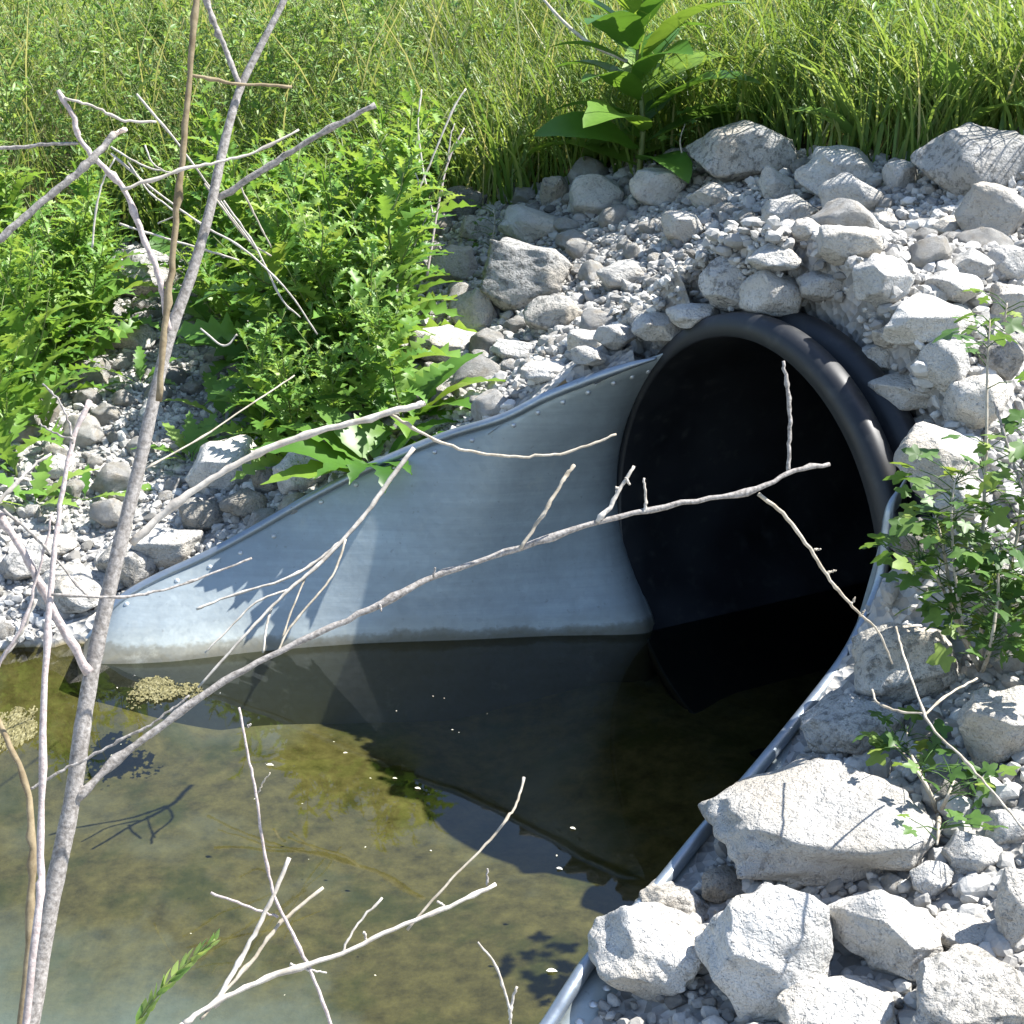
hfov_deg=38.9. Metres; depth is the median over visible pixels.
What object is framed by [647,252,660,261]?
stone
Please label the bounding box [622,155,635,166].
stone
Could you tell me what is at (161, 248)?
broad leaved plant
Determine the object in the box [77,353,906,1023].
flared end section
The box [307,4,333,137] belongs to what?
leafy weed
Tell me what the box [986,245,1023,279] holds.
rock
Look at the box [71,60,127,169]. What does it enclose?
leafy weed
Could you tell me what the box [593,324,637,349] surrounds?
rock
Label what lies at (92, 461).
stone
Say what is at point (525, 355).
stone
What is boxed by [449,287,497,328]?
rock
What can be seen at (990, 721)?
boulder
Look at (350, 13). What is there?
leafy weed
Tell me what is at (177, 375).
stone
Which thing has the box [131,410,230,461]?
leaf rosette
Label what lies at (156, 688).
algae mat
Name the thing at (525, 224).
rock
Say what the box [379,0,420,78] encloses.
leafy weed
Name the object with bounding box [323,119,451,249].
thistle
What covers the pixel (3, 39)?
leafy weed
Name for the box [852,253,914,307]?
rock
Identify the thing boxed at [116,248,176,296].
rock
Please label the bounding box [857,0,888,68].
leafy weed
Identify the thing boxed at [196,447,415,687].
dead twig
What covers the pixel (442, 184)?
bare stalk
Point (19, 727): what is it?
algae mat
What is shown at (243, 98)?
leafy weed
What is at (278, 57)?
leafy weed
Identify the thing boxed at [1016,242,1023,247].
stone
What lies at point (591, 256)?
stone
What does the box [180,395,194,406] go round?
stone
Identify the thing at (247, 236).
fallen stem
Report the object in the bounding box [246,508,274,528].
stone
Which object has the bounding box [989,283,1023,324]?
rock
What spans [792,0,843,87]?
leafy weed
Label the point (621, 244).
stone
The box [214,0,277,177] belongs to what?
leafy weed
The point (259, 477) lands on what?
rock
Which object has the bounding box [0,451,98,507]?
leaf rosette
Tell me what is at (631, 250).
stone
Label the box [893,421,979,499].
rock
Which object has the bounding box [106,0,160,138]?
leafy weed
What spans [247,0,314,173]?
leafy weed
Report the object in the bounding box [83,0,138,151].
leafy weed
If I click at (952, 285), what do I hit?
rock
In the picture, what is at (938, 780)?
rock
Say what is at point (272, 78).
leafy weed
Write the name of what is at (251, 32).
leafy weed
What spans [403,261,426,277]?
stone
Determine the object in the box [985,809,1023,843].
rock
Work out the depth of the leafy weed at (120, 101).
5.47 m
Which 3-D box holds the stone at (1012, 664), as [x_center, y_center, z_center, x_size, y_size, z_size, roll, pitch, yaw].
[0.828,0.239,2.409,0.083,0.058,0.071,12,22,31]
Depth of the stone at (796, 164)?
4.37 m
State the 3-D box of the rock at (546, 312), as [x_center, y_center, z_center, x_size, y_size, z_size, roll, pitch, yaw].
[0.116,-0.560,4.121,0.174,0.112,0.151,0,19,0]
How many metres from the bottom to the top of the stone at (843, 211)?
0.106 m
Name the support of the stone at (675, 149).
on the gravel
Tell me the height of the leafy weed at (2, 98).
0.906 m
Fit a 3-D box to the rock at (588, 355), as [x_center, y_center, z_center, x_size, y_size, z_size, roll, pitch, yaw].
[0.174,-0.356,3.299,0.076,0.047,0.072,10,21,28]
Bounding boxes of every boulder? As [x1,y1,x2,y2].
[33,562,124,613]
[588,902,703,1001]
[685,120,797,182]
[694,882,833,1023]
[698,758,941,886]
[775,975,898,1023]
[799,691,904,754]
[827,889,942,980]
[851,622,961,704]
[881,293,974,348]
[910,122,1023,195]
[910,943,1023,1023]
[957,685,1023,767]
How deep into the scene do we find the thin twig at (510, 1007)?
1.75 m
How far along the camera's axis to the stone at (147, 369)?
4.50 m
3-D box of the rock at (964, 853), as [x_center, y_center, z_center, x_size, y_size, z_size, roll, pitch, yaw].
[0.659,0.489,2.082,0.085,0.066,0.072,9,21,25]
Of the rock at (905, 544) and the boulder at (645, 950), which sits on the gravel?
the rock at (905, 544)
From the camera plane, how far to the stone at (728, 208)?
4.32 m
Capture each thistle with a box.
[0,140,126,287]
[0,172,71,288]
[0,220,99,383]
[0,230,76,413]
[0,234,101,443]
[0,282,64,477]
[9,137,157,291]
[10,195,122,357]
[12,238,115,393]
[26,192,120,352]
[39,231,142,370]
[42,145,160,331]
[62,143,161,284]
[132,142,254,323]
[159,133,404,434]
[160,65,286,288]
[163,216,278,375]
[196,303,309,454]
[203,141,281,285]
[208,128,347,318]
[220,166,374,323]
[223,338,359,481]
[235,202,375,374]
[236,119,407,339]
[246,130,317,241]
[246,135,370,317]
[255,298,362,437]
[257,182,437,396]
[268,323,366,453]
[272,204,405,368]
[276,199,415,413]
[291,89,476,297]
[300,108,463,393]
[306,282,408,440]
[318,137,476,358]
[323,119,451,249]
[324,78,462,241]
[338,271,454,449]
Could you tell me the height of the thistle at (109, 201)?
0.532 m
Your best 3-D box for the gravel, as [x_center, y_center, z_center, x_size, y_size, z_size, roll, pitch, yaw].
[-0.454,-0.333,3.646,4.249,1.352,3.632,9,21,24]
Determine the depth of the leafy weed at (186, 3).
6.33 m
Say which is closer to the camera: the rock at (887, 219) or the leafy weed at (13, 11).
the rock at (887, 219)
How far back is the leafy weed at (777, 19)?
4.97 m
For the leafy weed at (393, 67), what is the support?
on the ground at (624, 779)
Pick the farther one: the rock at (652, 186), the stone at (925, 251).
the rock at (652, 186)
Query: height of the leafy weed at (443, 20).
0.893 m
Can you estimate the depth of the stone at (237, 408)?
4.20 m
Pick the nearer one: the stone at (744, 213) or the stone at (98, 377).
the stone at (744, 213)
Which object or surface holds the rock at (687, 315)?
on the culvert pipe
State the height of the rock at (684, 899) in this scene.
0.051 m
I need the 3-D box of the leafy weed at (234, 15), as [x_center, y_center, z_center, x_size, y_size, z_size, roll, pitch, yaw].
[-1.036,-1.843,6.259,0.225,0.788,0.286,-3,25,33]
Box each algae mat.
[0,705,37,751]
[126,675,202,708]
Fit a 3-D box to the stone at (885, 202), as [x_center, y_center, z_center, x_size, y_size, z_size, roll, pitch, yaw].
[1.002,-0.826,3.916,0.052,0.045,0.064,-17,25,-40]
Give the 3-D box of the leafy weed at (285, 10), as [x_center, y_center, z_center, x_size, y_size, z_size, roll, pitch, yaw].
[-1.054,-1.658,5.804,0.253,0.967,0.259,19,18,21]
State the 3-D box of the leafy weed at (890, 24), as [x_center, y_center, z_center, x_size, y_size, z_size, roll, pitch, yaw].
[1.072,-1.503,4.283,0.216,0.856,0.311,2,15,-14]
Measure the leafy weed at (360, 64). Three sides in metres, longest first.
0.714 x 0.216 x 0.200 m
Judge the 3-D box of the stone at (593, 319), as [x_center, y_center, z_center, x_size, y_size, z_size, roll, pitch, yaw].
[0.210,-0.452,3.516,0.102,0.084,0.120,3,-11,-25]
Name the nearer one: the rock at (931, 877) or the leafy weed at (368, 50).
the rock at (931, 877)
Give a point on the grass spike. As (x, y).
(185, 966)
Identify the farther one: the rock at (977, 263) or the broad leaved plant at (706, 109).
the broad leaved plant at (706, 109)
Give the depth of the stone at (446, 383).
3.99 m
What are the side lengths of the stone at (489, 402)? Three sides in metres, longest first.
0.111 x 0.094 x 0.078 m
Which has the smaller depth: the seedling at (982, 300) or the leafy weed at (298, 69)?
the seedling at (982, 300)
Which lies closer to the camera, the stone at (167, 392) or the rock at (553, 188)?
the stone at (167, 392)
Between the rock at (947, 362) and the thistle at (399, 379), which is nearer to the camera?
the rock at (947, 362)
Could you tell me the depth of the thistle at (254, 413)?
3.89 m
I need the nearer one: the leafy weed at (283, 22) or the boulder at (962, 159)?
the boulder at (962, 159)
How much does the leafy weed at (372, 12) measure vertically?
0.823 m
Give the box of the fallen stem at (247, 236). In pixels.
[91,93,317,469]
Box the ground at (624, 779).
[0,5,1023,1023]
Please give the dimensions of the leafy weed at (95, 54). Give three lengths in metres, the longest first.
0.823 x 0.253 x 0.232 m
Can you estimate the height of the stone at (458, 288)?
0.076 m
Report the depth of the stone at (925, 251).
2.98 m
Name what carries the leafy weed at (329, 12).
on the ground at (624, 779)
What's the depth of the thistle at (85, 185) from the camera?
4.57 m
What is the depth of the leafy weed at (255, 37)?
6.48 m
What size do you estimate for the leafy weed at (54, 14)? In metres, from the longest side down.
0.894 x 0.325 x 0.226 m
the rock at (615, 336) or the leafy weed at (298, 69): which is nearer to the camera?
the rock at (615, 336)
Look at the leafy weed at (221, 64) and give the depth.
5.96 m
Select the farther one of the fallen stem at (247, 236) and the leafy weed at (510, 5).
the leafy weed at (510, 5)
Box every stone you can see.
[0,586,2,596]
[0,622,15,639]
[9,413,41,443]
[24,504,42,518]
[27,396,61,422]
[43,443,66,455]
[44,480,53,488]
[54,389,62,399]
[62,414,104,448]
[65,479,84,499]
[70,356,111,383]
[72,388,101,405]
[81,452,90,459]
[86,456,102,468]
[88,498,135,527]
[89,402,122,425]
[91,462,131,496]
[106,431,117,442]
[111,301,124,314]
[111,357,131,370]
[111,389,138,406]
[124,352,134,361]
[126,436,157,457]
[128,429,138,438]
[131,300,151,308]
[135,366,151,376]
[143,380,172,402]
[146,303,162,317]
[156,490,172,503]
[164,366,187,385]
[164,478,181,490]
[172,453,184,461]
[178,497,202,516]
[180,381,204,394]
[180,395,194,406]
[188,400,204,408]
[199,362,219,380]
[203,348,224,361]
[207,435,215,440]
[221,416,253,439]
[226,387,264,416]
[229,361,238,371]
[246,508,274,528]
[277,493,306,513]
[362,454,372,461]
[381,416,400,436]
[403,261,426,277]
[403,384,450,417]
[422,283,439,294]
[424,239,441,252]
[424,362,433,366]
[443,380,450,386]
[447,281,472,301]
[450,355,500,394]
[468,328,503,352]
[469,395,478,402]
[470,349,488,355]
[471,389,507,421]
[500,359,515,371]
[502,315,526,332]
[512,187,535,203]
[517,353,532,358]
[517,358,535,373]
[526,203,539,209]
[538,350,547,357]
[544,338,555,346]
[553,217,579,232]
[554,334,567,344]
[555,229,588,248]
[562,193,568,204]
[565,238,595,259]
[567,156,608,183]
[570,263,580,276]
[577,259,602,283]
[579,308,616,329]
[586,254,596,259]
[598,204,627,227]
[616,239,631,249]
[618,175,630,188]
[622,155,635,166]
[623,242,639,258]
[637,219,657,234]
[646,277,658,286]
[647,248,658,255]
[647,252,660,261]
[649,164,665,167]
[664,148,692,162]
[677,191,689,203]
[712,202,736,218]
[733,208,756,226]
[789,158,809,173]
[795,753,822,759]
[808,145,816,155]
[809,198,879,229]
[875,198,894,207]
[881,873,909,895]
[887,157,902,162]
[903,228,915,236]
[905,707,943,742]
[908,235,952,267]
[911,227,937,241]
[941,231,959,238]
[953,227,1013,246]
[960,564,1023,615]
[984,638,1023,674]
[1010,333,1023,349]
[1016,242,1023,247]
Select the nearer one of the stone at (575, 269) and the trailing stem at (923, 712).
the trailing stem at (923, 712)
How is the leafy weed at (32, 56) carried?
on the ground at (624, 779)
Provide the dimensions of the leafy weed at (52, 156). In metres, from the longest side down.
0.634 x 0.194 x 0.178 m
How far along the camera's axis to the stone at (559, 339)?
3.63 m
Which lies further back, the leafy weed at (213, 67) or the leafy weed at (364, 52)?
the leafy weed at (213, 67)
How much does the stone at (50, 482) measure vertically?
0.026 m
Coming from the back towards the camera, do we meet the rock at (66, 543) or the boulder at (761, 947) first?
the rock at (66, 543)
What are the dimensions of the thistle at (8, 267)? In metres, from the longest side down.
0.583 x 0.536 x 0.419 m
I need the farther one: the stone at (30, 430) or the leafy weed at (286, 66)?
the leafy weed at (286, 66)
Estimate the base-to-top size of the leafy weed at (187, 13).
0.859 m
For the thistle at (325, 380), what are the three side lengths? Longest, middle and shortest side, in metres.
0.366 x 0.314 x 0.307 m
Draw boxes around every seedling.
[468,199,502,246]
[658,115,711,187]
[962,288,1023,334]
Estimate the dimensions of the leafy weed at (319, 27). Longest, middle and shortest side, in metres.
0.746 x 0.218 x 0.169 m
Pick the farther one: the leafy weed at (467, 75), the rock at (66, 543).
the leafy weed at (467, 75)
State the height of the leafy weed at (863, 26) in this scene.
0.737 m
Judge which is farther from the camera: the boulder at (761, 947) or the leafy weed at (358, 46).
the leafy weed at (358, 46)
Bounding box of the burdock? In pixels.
[526,0,776,183]
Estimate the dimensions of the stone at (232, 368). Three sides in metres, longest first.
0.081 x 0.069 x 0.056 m
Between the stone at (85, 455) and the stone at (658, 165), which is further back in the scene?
the stone at (658, 165)
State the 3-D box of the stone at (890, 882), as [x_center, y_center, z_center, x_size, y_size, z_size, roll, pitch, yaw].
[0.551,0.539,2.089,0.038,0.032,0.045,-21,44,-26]
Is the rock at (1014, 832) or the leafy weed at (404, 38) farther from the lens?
the leafy weed at (404, 38)
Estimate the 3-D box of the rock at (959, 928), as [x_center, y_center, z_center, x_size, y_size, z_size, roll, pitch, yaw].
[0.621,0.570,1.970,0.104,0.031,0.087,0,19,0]
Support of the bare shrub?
on the ground at (624, 779)
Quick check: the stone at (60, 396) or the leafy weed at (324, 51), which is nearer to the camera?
the stone at (60, 396)
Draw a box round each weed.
[0,0,22,122]
[0,0,31,140]
[0,0,44,169]
[0,11,70,170]
[0,17,19,172]
[0,29,33,247]
[0,33,49,155]
[0,65,52,251]
[0,100,17,223]
[1,75,57,200]
[12,40,46,158]
[15,0,55,135]
[16,5,97,173]
[18,3,63,127]
[18,21,59,191]
[23,23,60,165]
[28,2,106,147]
[29,0,116,146]
[29,15,126,233]
[37,1,95,172]
[40,0,100,136]
[41,0,79,96]
[43,56,75,221]
[44,30,91,171]
[46,32,100,172]
[50,24,97,166]
[52,6,89,125]
[57,0,102,107]
[57,0,109,139]
[62,80,107,182]
[63,0,134,171]
[68,2,110,120]
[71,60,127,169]
[72,33,114,171]
[73,0,157,154]
[75,0,136,113]
[75,62,111,173]
[78,44,134,158]
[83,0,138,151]
[88,0,165,184]
[91,0,159,167]
[93,22,172,222]
[95,1,128,122]
[96,0,130,145]
[97,43,156,240]
[99,0,161,125]
[103,0,144,110]
[103,0,155,158]
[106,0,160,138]
[109,16,160,151]
[115,0,185,148]
[116,55,166,204]
[117,0,152,140]
[118,9,177,155]
[122,70,159,192]
[126,12,145,128]
[129,0,200,221]
[135,5,165,130]
[141,0,189,126]
[145,1,186,122]
[147,5,228,204]
[149,30,205,199]
[155,32,217,183]
[156,26,199,140]
[168,1,212,147]
[170,18,201,123]
[177,0,213,107]
[178,0,222,140]
[178,4,221,134]
[180,8,225,155]
[186,62,241,213]
[190,17,244,160]
[196,21,227,127]
[201,0,261,139]
[204,12,257,136]
[210,0,250,133]
[211,59,265,155]
[212,0,268,166]
[213,6,247,108]
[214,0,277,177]
[214,0,291,159]
[214,14,271,190]
[215,12,245,126]
[222,39,278,162]
[224,0,255,120]
[224,0,305,136]
[225,61,269,132]
[232,0,327,160]
[234,0,274,83]
[234,22,286,203]
[235,0,292,131]
[239,0,302,179]
[243,0,318,154]
[245,23,283,168]
[246,7,295,160]
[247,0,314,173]
[249,7,337,175]
[257,0,295,151]
[260,15,312,149]
[262,22,304,139]
[263,0,294,155]
[263,87,317,176]
[272,0,326,144]
[272,0,327,173]
[278,3,339,141]
[280,38,312,140]
[282,11,318,152]
[283,3,330,145]
[285,0,333,119]
[285,0,336,90]
[286,13,328,135]
[289,0,349,181]
[290,0,336,125]
[292,0,360,153]
[299,0,341,112]
[307,0,347,116]
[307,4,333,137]
[310,0,350,124]
[312,68,365,178]
[317,20,348,113]
[318,9,387,126]
[322,3,362,107]
[322,7,376,166]
[331,0,395,95]
[333,1,409,113]
[334,0,372,119]
[334,3,376,107]
[335,7,382,141]
[340,2,378,116]
[347,0,390,114]
[349,4,366,133]
[351,0,402,135]
[353,0,403,136]
[354,18,389,195]
[359,0,389,116]
[365,40,417,195]
[378,14,430,131]
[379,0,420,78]
[386,45,439,178]
[391,0,436,136]
[425,0,480,164]
[428,0,475,64]
[436,0,501,136]
[479,0,530,187]
[481,0,524,81]
[499,0,554,94]
[536,0,577,93]
[548,0,595,98]
[559,0,580,61]
[560,0,577,52]
[579,0,611,61]
[679,0,720,90]
[694,0,741,82]
[758,0,783,44]
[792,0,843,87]
[804,0,849,105]
[807,0,840,79]
[807,0,842,62]
[843,0,885,80]
[846,0,874,90]
[852,705,1019,844]
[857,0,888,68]
[866,0,904,105]
[898,0,928,61]
[914,0,958,65]
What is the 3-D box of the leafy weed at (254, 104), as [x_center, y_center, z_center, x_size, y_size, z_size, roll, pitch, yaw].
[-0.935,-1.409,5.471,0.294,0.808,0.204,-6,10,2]
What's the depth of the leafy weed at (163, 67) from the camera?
5.64 m
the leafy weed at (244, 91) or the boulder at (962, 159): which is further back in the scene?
the leafy weed at (244, 91)
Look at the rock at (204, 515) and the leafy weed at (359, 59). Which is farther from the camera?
the leafy weed at (359, 59)
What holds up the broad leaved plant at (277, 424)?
on the ground at (624, 779)
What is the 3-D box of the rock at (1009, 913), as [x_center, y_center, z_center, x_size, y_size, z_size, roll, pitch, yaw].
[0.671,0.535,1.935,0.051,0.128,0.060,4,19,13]
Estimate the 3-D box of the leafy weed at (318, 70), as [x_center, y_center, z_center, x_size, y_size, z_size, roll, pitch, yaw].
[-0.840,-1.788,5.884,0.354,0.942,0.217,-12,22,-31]
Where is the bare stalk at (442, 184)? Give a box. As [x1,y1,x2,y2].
[395,88,465,291]
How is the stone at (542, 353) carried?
on the ground at (624, 779)
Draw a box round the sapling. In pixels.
[859,312,1023,672]
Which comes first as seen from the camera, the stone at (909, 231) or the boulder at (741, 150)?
the stone at (909, 231)
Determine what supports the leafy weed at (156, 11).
on the ground at (624, 779)
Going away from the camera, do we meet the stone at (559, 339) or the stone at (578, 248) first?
the stone at (559, 339)
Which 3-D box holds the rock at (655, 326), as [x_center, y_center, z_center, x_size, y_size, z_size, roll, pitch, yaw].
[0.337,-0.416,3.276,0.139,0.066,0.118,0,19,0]
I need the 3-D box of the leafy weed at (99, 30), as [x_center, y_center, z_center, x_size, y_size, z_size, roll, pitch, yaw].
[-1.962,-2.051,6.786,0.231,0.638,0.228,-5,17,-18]
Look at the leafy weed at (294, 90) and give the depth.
5.75 m
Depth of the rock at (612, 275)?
4.16 m
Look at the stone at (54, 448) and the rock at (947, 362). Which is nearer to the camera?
the rock at (947, 362)
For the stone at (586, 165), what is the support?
on the gravel
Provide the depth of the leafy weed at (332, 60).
6.34 m
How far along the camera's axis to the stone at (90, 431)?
4.09 m
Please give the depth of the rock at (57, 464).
3.92 m
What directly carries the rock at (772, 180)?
on the ground at (624, 779)
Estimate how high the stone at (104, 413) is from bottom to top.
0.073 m
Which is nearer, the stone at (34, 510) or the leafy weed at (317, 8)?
the stone at (34, 510)
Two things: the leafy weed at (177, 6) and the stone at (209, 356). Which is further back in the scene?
the leafy weed at (177, 6)
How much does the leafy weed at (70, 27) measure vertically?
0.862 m
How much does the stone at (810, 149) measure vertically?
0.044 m
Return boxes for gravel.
[0,130,1023,1023]
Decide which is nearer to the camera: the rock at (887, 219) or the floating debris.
the floating debris
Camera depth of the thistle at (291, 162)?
4.58 m
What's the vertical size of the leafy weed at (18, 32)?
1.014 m
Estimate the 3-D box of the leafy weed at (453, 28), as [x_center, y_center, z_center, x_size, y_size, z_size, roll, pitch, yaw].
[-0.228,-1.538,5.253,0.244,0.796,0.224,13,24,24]
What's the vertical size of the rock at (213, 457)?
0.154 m
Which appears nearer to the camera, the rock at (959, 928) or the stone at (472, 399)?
the rock at (959, 928)
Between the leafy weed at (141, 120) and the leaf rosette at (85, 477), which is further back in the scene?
the leafy weed at (141, 120)
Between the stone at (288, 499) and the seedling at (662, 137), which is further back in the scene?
the seedling at (662, 137)
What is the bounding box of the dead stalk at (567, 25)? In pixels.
[543,0,627,62]
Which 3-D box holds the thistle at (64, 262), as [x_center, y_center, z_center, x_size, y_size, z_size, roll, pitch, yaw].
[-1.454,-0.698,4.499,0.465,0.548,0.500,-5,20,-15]
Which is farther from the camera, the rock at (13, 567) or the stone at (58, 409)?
the stone at (58, 409)
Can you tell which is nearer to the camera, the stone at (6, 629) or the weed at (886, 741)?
the weed at (886, 741)
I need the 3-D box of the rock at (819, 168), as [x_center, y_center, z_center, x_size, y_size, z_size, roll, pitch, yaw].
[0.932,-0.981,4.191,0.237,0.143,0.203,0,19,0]
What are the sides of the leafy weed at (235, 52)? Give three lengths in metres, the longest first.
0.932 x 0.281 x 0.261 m
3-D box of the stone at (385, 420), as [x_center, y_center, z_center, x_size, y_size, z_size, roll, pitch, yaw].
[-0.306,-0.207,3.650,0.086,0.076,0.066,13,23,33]
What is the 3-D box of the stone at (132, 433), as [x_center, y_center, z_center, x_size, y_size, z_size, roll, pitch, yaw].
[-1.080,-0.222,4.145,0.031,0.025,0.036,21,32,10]
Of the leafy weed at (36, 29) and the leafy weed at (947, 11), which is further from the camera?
the leafy weed at (36, 29)
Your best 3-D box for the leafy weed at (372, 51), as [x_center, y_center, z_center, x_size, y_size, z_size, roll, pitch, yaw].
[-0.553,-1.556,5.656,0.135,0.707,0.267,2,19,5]
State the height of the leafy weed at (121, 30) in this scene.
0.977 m
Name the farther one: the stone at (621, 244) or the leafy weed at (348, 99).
the leafy weed at (348, 99)
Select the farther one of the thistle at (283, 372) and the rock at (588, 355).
the thistle at (283, 372)
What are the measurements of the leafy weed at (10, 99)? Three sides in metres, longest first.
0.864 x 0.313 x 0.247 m
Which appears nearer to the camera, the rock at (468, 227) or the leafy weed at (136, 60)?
the rock at (468, 227)
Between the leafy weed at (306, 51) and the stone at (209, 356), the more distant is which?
the leafy weed at (306, 51)
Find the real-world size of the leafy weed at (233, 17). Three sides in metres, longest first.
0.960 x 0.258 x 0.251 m
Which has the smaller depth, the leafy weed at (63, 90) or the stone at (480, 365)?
the stone at (480, 365)
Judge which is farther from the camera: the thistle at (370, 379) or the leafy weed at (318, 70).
the leafy weed at (318, 70)
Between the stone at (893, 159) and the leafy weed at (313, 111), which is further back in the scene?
the leafy weed at (313, 111)
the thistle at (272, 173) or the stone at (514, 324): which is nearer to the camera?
the stone at (514, 324)
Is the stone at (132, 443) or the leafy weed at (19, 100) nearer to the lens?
the stone at (132, 443)
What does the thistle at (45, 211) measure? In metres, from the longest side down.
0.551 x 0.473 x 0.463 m
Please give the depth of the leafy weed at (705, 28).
5.08 m
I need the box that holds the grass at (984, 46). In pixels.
[0,0,1023,247]
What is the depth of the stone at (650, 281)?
4.08 m
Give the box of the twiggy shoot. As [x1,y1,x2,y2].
[180,707,525,1023]
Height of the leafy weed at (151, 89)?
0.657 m
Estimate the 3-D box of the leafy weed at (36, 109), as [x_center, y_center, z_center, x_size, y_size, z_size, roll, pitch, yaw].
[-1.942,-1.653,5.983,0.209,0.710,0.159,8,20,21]
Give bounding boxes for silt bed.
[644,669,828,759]
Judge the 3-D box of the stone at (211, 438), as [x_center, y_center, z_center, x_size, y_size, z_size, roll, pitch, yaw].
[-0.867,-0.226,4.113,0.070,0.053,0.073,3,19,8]
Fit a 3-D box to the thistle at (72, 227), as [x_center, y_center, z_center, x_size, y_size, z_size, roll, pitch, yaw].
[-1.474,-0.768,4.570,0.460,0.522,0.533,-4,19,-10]
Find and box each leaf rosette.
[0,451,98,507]
[19,464,152,499]
[87,345,187,391]
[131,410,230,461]
[163,371,245,426]
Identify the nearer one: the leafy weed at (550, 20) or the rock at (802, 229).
the rock at (802, 229)
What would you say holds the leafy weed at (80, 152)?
on the ground at (624, 779)
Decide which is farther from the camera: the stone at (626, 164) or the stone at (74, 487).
the stone at (626, 164)
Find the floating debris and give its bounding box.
[116,687,574,975]
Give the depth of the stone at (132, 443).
4.03 m
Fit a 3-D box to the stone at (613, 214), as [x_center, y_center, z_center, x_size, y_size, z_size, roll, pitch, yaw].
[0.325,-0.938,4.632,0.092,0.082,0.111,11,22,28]
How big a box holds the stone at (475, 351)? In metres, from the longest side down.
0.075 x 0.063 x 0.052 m
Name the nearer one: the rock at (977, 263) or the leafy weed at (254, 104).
the rock at (977, 263)
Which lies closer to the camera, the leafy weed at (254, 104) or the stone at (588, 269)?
the stone at (588, 269)
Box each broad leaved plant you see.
[117,229,226,282]
[210,363,394,434]
[249,401,457,492]
[310,352,505,437]
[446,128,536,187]
[539,117,610,162]
[676,68,800,127]
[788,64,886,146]
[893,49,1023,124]
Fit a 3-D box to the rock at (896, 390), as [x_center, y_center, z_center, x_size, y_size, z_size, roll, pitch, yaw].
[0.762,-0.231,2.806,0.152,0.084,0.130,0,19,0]
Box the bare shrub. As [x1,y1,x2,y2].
[0,0,892,1023]
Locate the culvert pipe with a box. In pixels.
[617,312,932,758]
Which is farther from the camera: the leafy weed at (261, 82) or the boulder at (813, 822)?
the leafy weed at (261, 82)
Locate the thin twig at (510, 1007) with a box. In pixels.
[477,941,517,1023]
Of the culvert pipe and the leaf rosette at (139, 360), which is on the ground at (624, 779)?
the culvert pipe
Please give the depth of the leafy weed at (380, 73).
5.49 m
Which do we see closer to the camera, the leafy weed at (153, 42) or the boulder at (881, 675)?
the boulder at (881, 675)
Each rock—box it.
[0,550,50,580]
[25,534,76,554]
[39,453,75,479]
[94,542,157,588]
[108,318,156,349]
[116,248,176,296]
[131,525,204,567]
[181,500,223,531]
[185,435,259,493]
[219,487,268,517]
[251,466,277,493]
[272,452,330,494]
[408,324,475,362]
[423,211,454,235]
[430,244,477,283]
[443,185,487,220]
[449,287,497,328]
[459,215,491,240]
[480,237,572,313]
[491,339,531,358]
[497,204,556,243]
[520,361,564,381]
[522,295,582,330]
[539,176,568,205]
[567,329,601,350]
[569,174,623,214]
[570,346,606,365]
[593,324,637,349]
[596,259,643,289]
[620,305,647,325]
[629,167,686,205]
[631,312,682,340]
[634,879,709,915]
[661,210,704,242]
[666,303,719,328]
[686,183,733,208]
[698,256,746,311]
[701,865,745,903]
[739,269,803,316]
[746,243,801,271]
[758,165,793,198]
[761,194,818,227]
[791,217,820,243]
[794,145,875,196]
[795,271,842,301]
[815,225,882,266]
[818,172,883,210]
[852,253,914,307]
[862,343,890,370]
[868,372,930,410]
[872,211,897,228]
[872,323,894,347]
[882,160,917,189]
[889,517,939,564]
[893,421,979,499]
[909,860,953,895]
[913,414,934,424]
[918,338,970,391]
[924,270,983,303]
[925,771,972,798]
[931,215,960,235]
[933,474,987,521]
[935,908,994,948]
[941,830,1002,874]
[943,374,1009,428]
[952,248,994,278]
[954,181,1023,235]
[978,335,1023,380]
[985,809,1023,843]
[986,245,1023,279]
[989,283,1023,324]
[994,867,1023,947]
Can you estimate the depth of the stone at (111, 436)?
4.10 m
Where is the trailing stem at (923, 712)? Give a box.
[871,401,1023,830]
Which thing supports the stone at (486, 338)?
on the ground at (624, 779)
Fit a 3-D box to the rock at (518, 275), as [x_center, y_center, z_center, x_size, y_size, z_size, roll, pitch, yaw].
[0.044,-0.720,4.401,0.280,0.229,0.248,0,19,0]
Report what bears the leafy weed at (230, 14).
on the ground at (624, 779)
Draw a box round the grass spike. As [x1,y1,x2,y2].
[135,928,219,1023]
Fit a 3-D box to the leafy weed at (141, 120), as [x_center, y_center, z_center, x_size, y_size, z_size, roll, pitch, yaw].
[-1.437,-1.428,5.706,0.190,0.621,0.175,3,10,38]
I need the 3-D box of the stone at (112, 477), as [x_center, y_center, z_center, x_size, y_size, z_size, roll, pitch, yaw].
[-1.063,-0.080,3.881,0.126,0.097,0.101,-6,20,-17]
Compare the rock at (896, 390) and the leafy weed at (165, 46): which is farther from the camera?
the leafy weed at (165, 46)
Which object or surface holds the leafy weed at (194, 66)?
on the ground at (624, 779)
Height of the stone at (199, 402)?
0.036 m
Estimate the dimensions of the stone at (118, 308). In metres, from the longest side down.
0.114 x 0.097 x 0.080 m
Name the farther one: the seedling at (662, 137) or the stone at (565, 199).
the stone at (565, 199)
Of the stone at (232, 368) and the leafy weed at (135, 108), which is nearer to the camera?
the stone at (232, 368)

